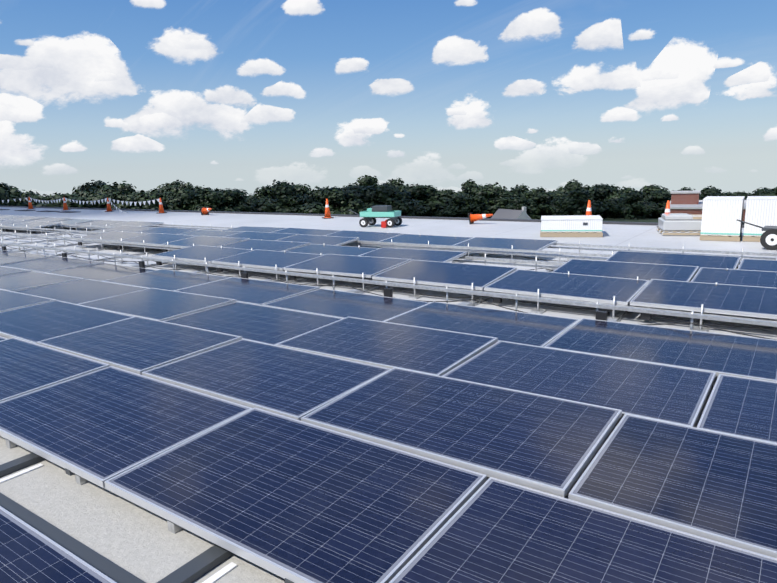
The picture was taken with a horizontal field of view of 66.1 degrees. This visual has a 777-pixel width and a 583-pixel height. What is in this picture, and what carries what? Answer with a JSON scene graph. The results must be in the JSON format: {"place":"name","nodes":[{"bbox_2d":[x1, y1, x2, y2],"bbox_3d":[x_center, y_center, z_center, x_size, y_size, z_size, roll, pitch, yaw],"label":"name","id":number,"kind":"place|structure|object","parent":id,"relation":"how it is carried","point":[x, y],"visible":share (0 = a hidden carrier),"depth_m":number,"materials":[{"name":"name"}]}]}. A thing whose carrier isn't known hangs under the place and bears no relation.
{"place":"outdoors","nodes":[
{"label":"outdoors","id":0,"kind":"place"},
{"bbox_2d":[2,197,158,212],"bbox_3d":[-21.922,-4.972,34.020,28.901,0.800,0.555,6,14,34],"label":"flag line","id":1,"kind":"object","parent":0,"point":[122,202],"visible":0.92,"depth_m":28.84,"materials":[{"name":"white plastic"}]},
{"bbox_2d":[0,207,776,498],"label":"building roof","id":2,"kind":"structure","parent":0,"point":[633,235],"depth_m":13.18,"materials":[{"name":"grey"}]},
{"bbox_2d":[28,197,34,208],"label":"traffic cone","id":3,"kind":"object","parent":2,"relation":"on","point":[30,206],"visible":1,"depth_m":32.65,"materials":[{"name":"orange plastic"}]},
{"bbox_2d":[0,209,77,212],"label":"walk pads","id":4,"kind":"object","parent":2,"relation":"on","point":[44,211],"visible":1,"depth_m":29.66,"materials":[{"name":"grey"}]},
{"bbox_2d":[63,198,70,209],"bbox_3d":[-16.578,-4.505,30.614,0.324,0.666,0.324,-1,12,5],"label":"traffic cone","id":5,"kind":"object","parent":2,"relation":"on","point":[65,207],"visible":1,"depth_m":30.57,"materials":[{"name":"orange plastic"}]},
{"bbox_2d":[105,197,111,211],"bbox_3d":[-13.292,-4.135,28.364,0.324,0.666,0.324,-3,12,-8],"label":"traffic cone","id":6,"kind":"object","parent":2,"relation":"on","point":[109,209],"visible":0.98,"depth_m":28.30,"materials":[{"name":"orange plastic"}]},
{"bbox_2d":[0,436,284,582],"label":"roof surface","id":7,"kind":"object","parent":2,"relation":"on","point":[143,544],"depth_m":2.88,"materials":[{"name":"white concrete"}]},
{"bbox_2d":[158,198,166,212],"bbox_3d":[-9.924,-3.755,26.057,0.324,0.666,0.324,3,13,22],"label":"traffic cone","id":8,"kind":"object","parent":2,"relation":"on","point":[161,209],"visible":1,"depth_m":26.00,"materials":[{"name":"orange plastic"}]},
{"bbox_2d":[200,207,211,214],"bbox_3d":[-7.247,-3.276,23.971,0.324,0.324,0.666,-11,6,-39],"label":"traffic cone","id":9,"kind":"object","parent":2,"relation":"on","point":[205,210],"visible":1,"depth_m":24.12,"materials":[{"name":"orange plastic"}]},
{"bbox_2d":[322,199,333,218],"bbox_3d":[-2.120,-2.876,20.712,0.324,0.666,0.324,-7,13,-26],"label":"traffic cone","id":10,"kind":"object","parent":2,"relation":"on","point":[327,213],"visible":1,"depth_m":20.66,"materials":[{"name":"orange plastic"}]},
{"bbox_2d":[0,206,743,227],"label":"roof edge trim","id":11,"kind":"structure","parent":2,"relation":"attached to","point":[527,220],"depth_m":21.23,"materials":[{"name":"grey metal"}]},
{"bbox_2d":[348,205,401,227],"bbox_3d":[-0.454,-2.183,17.332,1.543,0.593,0.746,3,13,23],"label":"utility cart","id":12,"kind":"object","parent":2,"relation":"on","point":[371,215],"visible":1,"depth_m":17.12,"materials":[{"name":"teal metal"}]},
{"bbox_2d":[0,217,776,582],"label":"mounting rack","id":13,"kind":"object","parent":2,"relation":"on","point":[202,563],"visible":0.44,"depth_m":7.14,"materials":[{"name":"metal"}]},
{"bbox_2d":[0,215,776,582],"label":"solar panels","id":14,"kind":"object","parent":13,"relation":"on","point":[298,433],"visible":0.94,"depth_m":3.79,"materials":[{"name":"blue glass"}]},
{"bbox_2d":[0,227,776,339],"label":"dc cables","id":15,"kind":"object","parent":2,"relation":"on","point":[689,322],"visible":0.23,"depth_m":7.57,"materials":[{"name":"black plastic"}]},
{"bbox_2d":[468,212,492,223],"bbox_3d":[2.665,-2.146,17.113,0.666,0.324,0.324,-7,8,26],"label":"traffic cone","id":16,"kind":"object","parent":2,"relation":"on","point":[473,217],"visible":0.98,"depth_m":17.11,"materials":[{"name":"orange plastic"}]},
{"bbox_2d":[540,215,602,236],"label":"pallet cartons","id":17,"kind":"object","parent":2,"relation":"on","point":[574,226],"visible":0.98,"depth_m":13.54,"materials":[{"name":"white cardboard"}]},
{"bbox_2d":[586,200,591,214],"bbox_3d":[5.334,-2.098,15.905,0.324,0.666,0.324,8,15,39],"label":"traffic cone","id":18,"kind":"object","parent":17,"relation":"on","point":[588,211],"visible":0.5,"depth_m":15.84,"materials":[{"name":"orange plastic"}]},
{"bbox_2d":[657,200,669,226],"bbox_3d":[6.920,-1.919,14.819,0.324,0.666,0.324,-4,12,-9],"label":"traffic cone","id":19,"kind":"object","parent":2,"relation":"on","point":[667,209],"visible":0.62,"depth_m":14.75,"materials":[{"name":"orange plastic"}]},
{"bbox_2d":[657,213,701,235],"bbox_3d":[6.679,-1.524,13.520,1.000,0.430,0.950,2,12,17],"label":"shrink wrapped pallet","id":20,"kind":"object","parent":2,"relation":"on","point":[677,224],"visible":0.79,"depth_m":13.19,"materials":[{"name":"grey plastic"}]},
{"bbox_2d":[700,196,744,241],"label":"tall pallet cartons","id":21,"kind":"object","parent":2,"relation":"on","point":[721,215],"visible":1,"depth_m":12.15,"materials":[{"name":"white cardboard"}]},
{"bbox_2d":[736,219,776,249],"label":"cart","id":22,"kind":"object","parent":2,"relation":"on","point":[768,239],"visible":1,"depth_m":10.83,"materials":[{"name":"black rubber"}]},
{"bbox_2d":[742,196,776,241],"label":"tall pallet cartons","id":23,"kind":"object","parent":2,"relation":"on","point":[761,211],"visible":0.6,"depth_m":11.85,"materials":[{"name":"white cardboard"}]},
{"bbox_2d":[0,0,776,196],"label":"sky","id":24,"kind":"structure","parent":0,"point":[247,95],"materials":[{"name":"blue"}]},
{"bbox_2d":[539,218,657,222],"bbox_3d":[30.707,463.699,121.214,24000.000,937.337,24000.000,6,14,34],"label":"ground","id":25,"kind":"structure","parent":0,"point":[655,220],"depth_m":109.71,"materials":[{"name":"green plant"}]},
{"bbox_2d":[0,185,9,205],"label":"tree","id":26,"kind":"object","parent":25,"relation":"on","point":[3,193],"visible":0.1,"depth_m":105.49,"materials":[{"name":"green plant"}]},
{"bbox_2d":[3,187,27,205],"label":"tree","id":27,"kind":"object","parent":25,"relation":"on","point":[13,193],"visible":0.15,"depth_m":114.13,"materials":[{"name":"green plant"}]},
{"bbox_2d":[22,190,34,196],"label":"tree","id":28,"kind":"object","parent":25,"relation":"on","point":[32,193],"depth_m":191.53,"materials":[{"name":"green plant"}]},
{"bbox_2d":[22,194,40,204],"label":"tree","id":29,"kind":"object","parent":25,"relation":"on","point":[27,202],"visible":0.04,"depth_m":121.75,"materials":[{"name":"green plant"}]},
{"bbox_2d":[27,202,49,206],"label":"tree","id":30,"kind":"object","parent":25,"relation":"on","point":[41,205],"visible":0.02,"depth_m":117.19,"materials":[{"name":"green plant"}]},
{"bbox_2d":[38,194,51,203],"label":"tree","id":31,"kind":"object","parent":25,"relation":"on","point":[43,198],"visible":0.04,"depth_m":130.28,"materials":[{"name":"green plant"}]},
{"bbox_2d":[44,197,62,206],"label":"tree","id":32,"kind":"object","parent":25,"relation":"on","point":[55,204],"depth_m":111.09,"materials":[{"name":"green plant"}]},
{"bbox_2d":[47,192,74,202],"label":"tree","id":33,"kind":"object","parent":25,"relation":"on","point":[56,196],"visible":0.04,"depth_m":127.66,"materials":[{"name":"green plant"}]},
{"bbox_2d":[58,194,90,207],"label":"tree","id":34,"kind":"object","parent":25,"relation":"on","point":[72,204],"visible":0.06,"depth_m":109.71,"materials":[{"name":"green plant"}]},
{"bbox_2d":[72,182,92,193],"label":"tree","id":35,"kind":"object","parent":25,"relation":"on","point":[77,190],"visible":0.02,"depth_m":231.06,"materials":[{"name":"green plant"}]},
{"bbox_2d":[77,190,99,199],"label":"tree","id":36,"kind":"object","parent":25,"relation":"on","point":[86,194],"depth_m":124.40,"materials":[{"name":"green plant"}]},
{"bbox_2d":[78,180,105,192],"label":"tree","id":37,"kind":"object","parent":25,"relation":"on","point":[87,186],"depth_m":214.08,"materials":[{"name":"green plant"}]},
{"bbox_2d":[93,182,104,191],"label":"tree","id":38,"kind":"object","parent":25,"relation":"on","point":[100,186],"depth_m":198.81,"materials":[{"name":"green plant"}]},
{"bbox_2d":[86,193,113,207],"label":"tree","id":39,"kind":"object","parent":25,"relation":"on","point":[96,198],"visible":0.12,"depth_m":113.87,"materials":[{"name":"green plant"}]},
{"bbox_2d":[89,185,119,206],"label":"tree","id":40,"kind":"object","parent":25,"relation":"on","point":[107,192],"visible":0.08,"depth_m":120.50,"materials":[{"name":"green plant"}]},
{"bbox_2d":[102,190,139,208],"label":"tree","id":41,"kind":"object","parent":25,"relation":"on","point":[117,196],"visible":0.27,"depth_m":114.13,"materials":[{"name":"green plant"}]},
{"bbox_2d":[113,181,135,193],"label":"tree","id":42,"kind":"object","parent":25,"relation":"on","point":[126,188],"visible":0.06,"depth_m":132.11,"materials":[{"name":"green plant"}]},
{"bbox_2d":[115,190,147,202],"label":"tree","id":43,"kind":"object","parent":25,"relation":"on","point":[132,194],"depth_m":123.34,"materials":[{"name":"green plant"}]},
{"bbox_2d":[131,192,174,209],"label":"tree","id":44,"kind":"object","parent":25,"relation":"on","point":[142,197],"visible":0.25,"depth_m":114.30,"materials":[{"name":"green plant"}]},
{"bbox_2d":[145,190,171,201],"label":"tree","id":45,"kind":"object","parent":25,"relation":"on","point":[162,194],"visible":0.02,"depth_m":129.96,"materials":[{"name":"green plant"}]},
{"bbox_2d":[156,189,173,193],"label":"tree","id":46,"kind":"object","parent":25,"relation":"on","point":[161,190],"visible":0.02,"depth_m":140.79,"materials":[{"name":"green plant"}]},
{"bbox_2d":[156,183,178,189],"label":"tree","id":47,"kind":"object","parent":25,"relation":"on","point":[169,186],"visible":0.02,"depth_m":237.76,"materials":[{"name":"green plant"}]},
{"bbox_2d":[164,191,184,209],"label":"tree","id":48,"kind":"object","parent":25,"relation":"on","point":[169,199],"visible":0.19,"depth_m":126.15,"materials":[{"name":"green plant"}]},
{"bbox_2d":[169,180,183,184],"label":"tree","id":49,"kind":"object","parent":25,"relation":"on","point":[175,182],"depth_m":292.43,"materials":[{"name":"green plant"}]},
{"bbox_2d":[175,182,194,192],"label":"tree","id":50,"kind":"object","parent":25,"relation":"on","point":[188,186],"depth_m":147.00,"materials":[{"name":"green plant"}]},
{"bbox_2d":[172,187,202,210],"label":"tree","id":51,"kind":"object","parent":25,"relation":"on","point":[183,197],"visible":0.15,"depth_m":122.23,"materials":[{"name":"green plant"}]},
{"bbox_2d":[191,187,206,194],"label":"tree","id":52,"kind":"object","parent":25,"relation":"on","point":[198,190],"visible":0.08,"depth_m":132.37,"materials":[{"name":"green plant"}]},
{"bbox_2d":[189,198,216,207],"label":"tree","id":53,"kind":"object","parent":25,"relation":"on","point":[196,203],"visible":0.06,"depth_m":120.88,"materials":[{"name":"green plant"}]},
{"bbox_2d":[192,190,237,211],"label":"tree","id":54,"kind":"object","parent":25,"relation":"on","point":[213,197],"visible":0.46,"depth_m":119.65,"materials":[{"name":"green plant"}]},
{"bbox_2d":[209,188,254,211],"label":"tree","id":55,"kind":"object","parent":25,"relation":"on","point":[231,197],"visible":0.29,"depth_m":123.76,"materials":[{"name":"green plant"}]},
{"bbox_2d":[220,194,257,211],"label":"tree","id":56,"kind":"object","parent":25,"relation":"on","point":[242,205],"visible":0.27,"depth_m":124.95,"materials":[{"name":"green plant"}]},
{"bbox_2d":[246,198,261,211],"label":"tree","id":57,"kind":"object","parent":25,"relation":"on","point":[253,201],"visible":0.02,"depth_m":133.17,"materials":[{"name":"green plant"}]},
{"bbox_2d":[254,185,275,200],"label":"tree","id":58,"kind":"object","parent":25,"relation":"on","point":[264,192],"visible":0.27,"depth_m":152.80,"materials":[{"name":"green plant"}]},
{"bbox_2d":[256,197,273,204],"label":"tree","id":59,"kind":"object","parent":25,"relation":"on","point":[265,198],"visible":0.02,"depth_m":142.51,"materials":[{"name":"green plant"}]},
{"bbox_2d":[255,179,310,212],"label":"tree","id":60,"kind":"object","parent":25,"relation":"on","point":[278,189],"visible":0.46,"depth_m":137.02,"materials":[{"name":"green plant"}]},
{"bbox_2d":[274,194,312,212],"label":"tree","id":61,"kind":"object","parent":25,"relation":"on","point":[295,201],"visible":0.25,"depth_m":135.46,"materials":[{"name":"green plant"}]},
{"bbox_2d":[291,184,310,195],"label":"tree","id":62,"kind":"object","parent":25,"relation":"on","point":[301,189],"visible":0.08,"depth_m":203.51,"materials":[{"name":"green plant"}]},
{"bbox_2d":[304,196,321,204],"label":"tree","id":63,"kind":"object","parent":25,"relation":"on","point":[312,200],"visible":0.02,"depth_m":140.61,"materials":[{"name":"green plant"}]},
{"bbox_2d":[296,186,340,213],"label":"tree","id":64,"kind":"object","parent":25,"relation":"on","point":[318,197],"visible":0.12,"depth_m":125.68,"materials":[{"name":"green plant"}]},
{"bbox_2d":[306,186,364,214],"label":"tree","id":65,"kind":"object","parent":25,"relation":"on","point":[335,196],"visible":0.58,"depth_m":122.59,"materials":[{"name":"green plant"}]},
{"bbox_2d":[333,189,363,214],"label":"tree","id":66,"kind":"object","parent":25,"relation":"on","point":[350,193],"visible":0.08,"depth_m":125.74,"materials":[{"name":"green plant"}]},
{"bbox_2d":[353,190,366,199],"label":"tree","id":67,"kind":"object","parent":25,"relation":"on","point":[362,196],"visible":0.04,"depth_m":134.83,"materials":[{"name":"green plant"}]},
{"bbox_2d":[357,175,378,185],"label":"tree","id":68,"kind":"object","parent":25,"relation":"on","point":[366,180],"visible":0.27,"depth_m":339.77,"materials":[{"name":"green plant"}]},
{"bbox_2d":[344,184,392,201],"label":"tree","id":69,"kind":"object","parent":25,"relation":"on","point":[359,188],"visible":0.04,"depth_m":136.13,"materials":[{"name":"green plant"}]},
{"bbox_2d":[365,190,380,205],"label":"tree","id":70,"kind":"object","parent":25,"relation":"on","point":[369,197],"visible":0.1,"depth_m":129.39,"materials":[{"name":"green plant"}]},
{"bbox_2d":[358,183,425,215],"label":"tree","id":71,"kind":"object","parent":25,"relation":"on","point":[385,195],"visible":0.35,"depth_m":124.38,"materials":[{"name":"green plant"}]},
{"bbox_2d":[386,178,403,186],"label":"tree","id":72,"kind":"object","parent":25,"relation":"on","point":[399,180],"visible":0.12,"depth_m":193.89,"materials":[{"name":"green plant"}]},
{"bbox_2d":[395,184,406,191],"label":"tree","id":73,"kind":"object","parent":25,"relation":"on","point":[400,188],"visible":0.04,"depth_m":178.97,"materials":[{"name":"green plant"}]},
{"bbox_2d":[389,190,425,215],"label":"tree","id":74,"kind":"object","parent":25,"relation":"on","point":[404,210],"visible":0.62,"depth_m":123.14,"materials":[{"name":"green plant"}]},
{"bbox_2d":[402,184,451,216],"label":"tree","id":75,"kind":"object","parent":25,"relation":"on","point":[429,201],"visible":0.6,"depth_m":139.15,"materials":[{"name":"green plant"}]},
{"bbox_2d":[435,193,470,217],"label":"tree","id":76,"kind":"object","parent":25,"relation":"on","point":[456,207],"visible":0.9,"depth_m":132.72,"materials":[{"name":"green plant"}]},
{"bbox_2d":[461,179,476,196],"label":"tree","id":77,"kind":"object","parent":25,"relation":"on","point":[467,185],"visible":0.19,"depth_m":219.91,"materials":[{"name":"green plant"}]},
{"bbox_2d":[467,184,481,195],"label":"tree","id":78,"kind":"object","parent":25,"relation":"on","point":[473,190],"visible":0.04,"depth_m":194.94,"materials":[{"name":"green plant"}]},
{"bbox_2d":[466,195,489,217],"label":"tree","id":79,"kind":"object","parent":25,"relation":"on","point":[476,201],"visible":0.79,"depth_m":131.06,"materials":[{"name":"green plant"}]},
{"bbox_2d":[463,182,513,213],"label":"tree","id":80,"kind":"object","parent":25,"relation":"on","point":[488,191],"visible":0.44,"depth_m":134.73,"materials":[{"name":"green plant"}]},
{"bbox_2d":[488,197,512,217],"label":"tree","id":81,"kind":"object","parent":25,"relation":"on","point":[500,200],"visible":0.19,"depth_m":131.62,"materials":[{"name":"green plant"}]},
{"bbox_2d":[496,189,513,199],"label":"tree","id":82,"kind":"object","parent":25,"relation":"on","point":[507,194],"visible":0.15,"depth_m":142.68,"materials":[{"name":"green plant"}]},
{"bbox_2d":[491,207,530,218],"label":"house","id":83,"kind":"structure","parent":25,"relation":"on","point":[509,214],"depth_m":113.50,"materials":[{"name":"grey"}]},
{"bbox_2d":[510,186,522,197],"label":"tree","id":84,"kind":"object","parent":25,"relation":"on","point":[516,191],"visible":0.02,"depth_m":218.73,"materials":[{"name":"green plant"}]},
{"bbox_2d":[504,194,536,218],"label":"tree","id":85,"kind":"object","parent":25,"relation":"on","point":[520,202],"visible":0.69,"depth_m":126.65,"materials":[{"name":"green plant"}]},
{"bbox_2d":[515,184,528,193],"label":"tree","id":86,"kind":"object","parent":25,"relation":"on","point":[524,188],"visible":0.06,"depth_m":258.90,"materials":[{"name":"green plant"}]},
{"bbox_2d":[514,186,545,199],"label":"tree","id":87,"kind":"object","parent":25,"relation":"on","point":[529,194],"visible":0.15,"depth_m":151.19,"materials":[{"name":"green plant"}]},
{"bbox_2d":[528,190,557,219],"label":"tree","id":88,"kind":"object","parent":25,"relation":"on","point":[539,198],"visible":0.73,"depth_m":127.88,"materials":[{"name":"green plant"}]},
{"bbox_2d":[541,193,559,214],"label":"tree","id":89,"kind":"object","parent":25,"relation":"on","point":[554,197],"visible":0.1,"depth_m":132.11,"materials":[{"name":"green plant"}]},
{"bbox_2d":[549,190,562,196],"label":"tree","id":90,"kind":"object","parent":25,"relation":"on","point":[558,192],"visible":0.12,"depth_m":166.88,"materials":[{"name":"green plant"}]},
{"bbox_2d":[556,186,565,192],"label":"tree","id":91,"kind":"object","parent":25,"relation":"on","point":[562,189],"visible":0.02,"depth_m":197.67,"materials":[{"name":"green plant"}]},
{"bbox_2d":[550,189,592,215],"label":"tree","id":92,"kind":"object","parent":25,"relation":"on","point":[565,198],"visible":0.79,"depth_m":117.62,"materials":[{"name":"green plant"}]},
{"bbox_2d":[564,179,582,192],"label":"tree","id":93,"kind":"object","parent":25,"relation":"on","point":[573,185],"visible":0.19,"depth_m":166.81,"materials":[{"name":"green plant"}]},
{"bbox_2d":[553,189,606,215],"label":"tree","id":94,"kind":"object","parent":25,"relation":"on","point":[582,209],"visible":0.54,"depth_m":116.93,"materials":[{"name":"green plant"}]},
{"bbox_2d":[588,184,623,218],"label":"tree","id":95,"kind":"object","parent":25,"relation":"on","point":[599,193],"visible":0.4,"depth_m":121.47,"materials":[{"name":"green plant"}]},
{"bbox_2d":[601,186,618,218],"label":"tree","id":96,"kind":"object","parent":25,"relation":"on","point":[615,190],"visible":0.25,"depth_m":136.55,"materials":[{"name":"green plant"}]},
{"bbox_2d":[602,193,634,217],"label":"tree","id":97,"kind":"object","parent":25,"relation":"on","point":[619,196],"visible":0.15,"depth_m":135.25,"materials":[{"name":"green plant"}]},
{"bbox_2d":[610,184,626,194],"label":"tree","id":98,"kind":"object","parent":25,"relation":"on","point":[620,191],"depth_m":167.66,"materials":[{"name":"green plant"}]},
{"bbox_2d":[618,186,634,193],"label":"tree","id":99,"kind":"object","parent":25,"relation":"on","point":[626,190],"visible":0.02,"depth_m":210.31,"materials":[{"name":"green plant"}]},
{"bbox_2d":[608,189,659,219],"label":"tree","id":100,"kind":"object","parent":25,"relation":"on","point":[627,208],"visible":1,"depth_m":114.64,"materials":[{"name":"green plant"}]},
{"bbox_2d":[642,196,656,217],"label":"tree","id":101,"kind":"object","parent":25,"relation":"on","point":[653,213],"visible":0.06,"depth_m":131.40,"materials":[{"name":"green plant"}]},
{"bbox_2d":[633,184,670,218],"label":"tree","id":102,"kind":"object","parent":25,"relation":"on","point":[647,190],"visible":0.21,"depth_m":132.93,"materials":[{"name":"green plant"}]},
{"bbox_2d":[637,188,670,218],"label":"tree","id":103,"kind":"object","parent":25,"relation":"on","point":[660,195],"visible":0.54,"depth_m":127.51,"materials":[{"name":"green plant"}]},
{"bbox_2d":[677,187,695,190],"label":"tree","id":104,"kind":"object","parent":25,"relation":"on","point":[685,189],"visible":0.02,"depth_m":151.57,"materials":[{"name":"green plant"}]},
{"bbox_2d":[670,191,746,224],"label":"brick building","id":105,"kind":"structure","parent":25,"relation":"on","point":[689,202],"depth_m":85.95,"materials":[{"name":"brown brick"}]},
{"bbox_2d":[700,185,721,195],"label":"tree","id":106,"kind":"object","parent":25,"relation":"on","point":[707,190],"visible":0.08,"depth_m":143.70,"materials":[{"name":"green plant"}]},
{"bbox_2d":[735,191,751,199],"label":"tree","id":107,"kind":"object","parent":25,"relation":"on","point":[743,194],"visible":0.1,"depth_m":127.25,"materials":[{"name":"green plant"}]},
{"bbox_2d":[752,187,775,193],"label":"tree","id":108,"kind":"object","parent":25,"relation":"on","point":[761,190],"visible":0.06,"depth_m":144.40,"materials":[{"name":"green plant"}]},
{"bbox_2d":[754,190,776,195],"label":"tree","id":109,"kind":"object","parent":25,"relation":"on","point":[765,193],"visible":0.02,"depth_m":108.84,"materials":[{"name":"green plant"}]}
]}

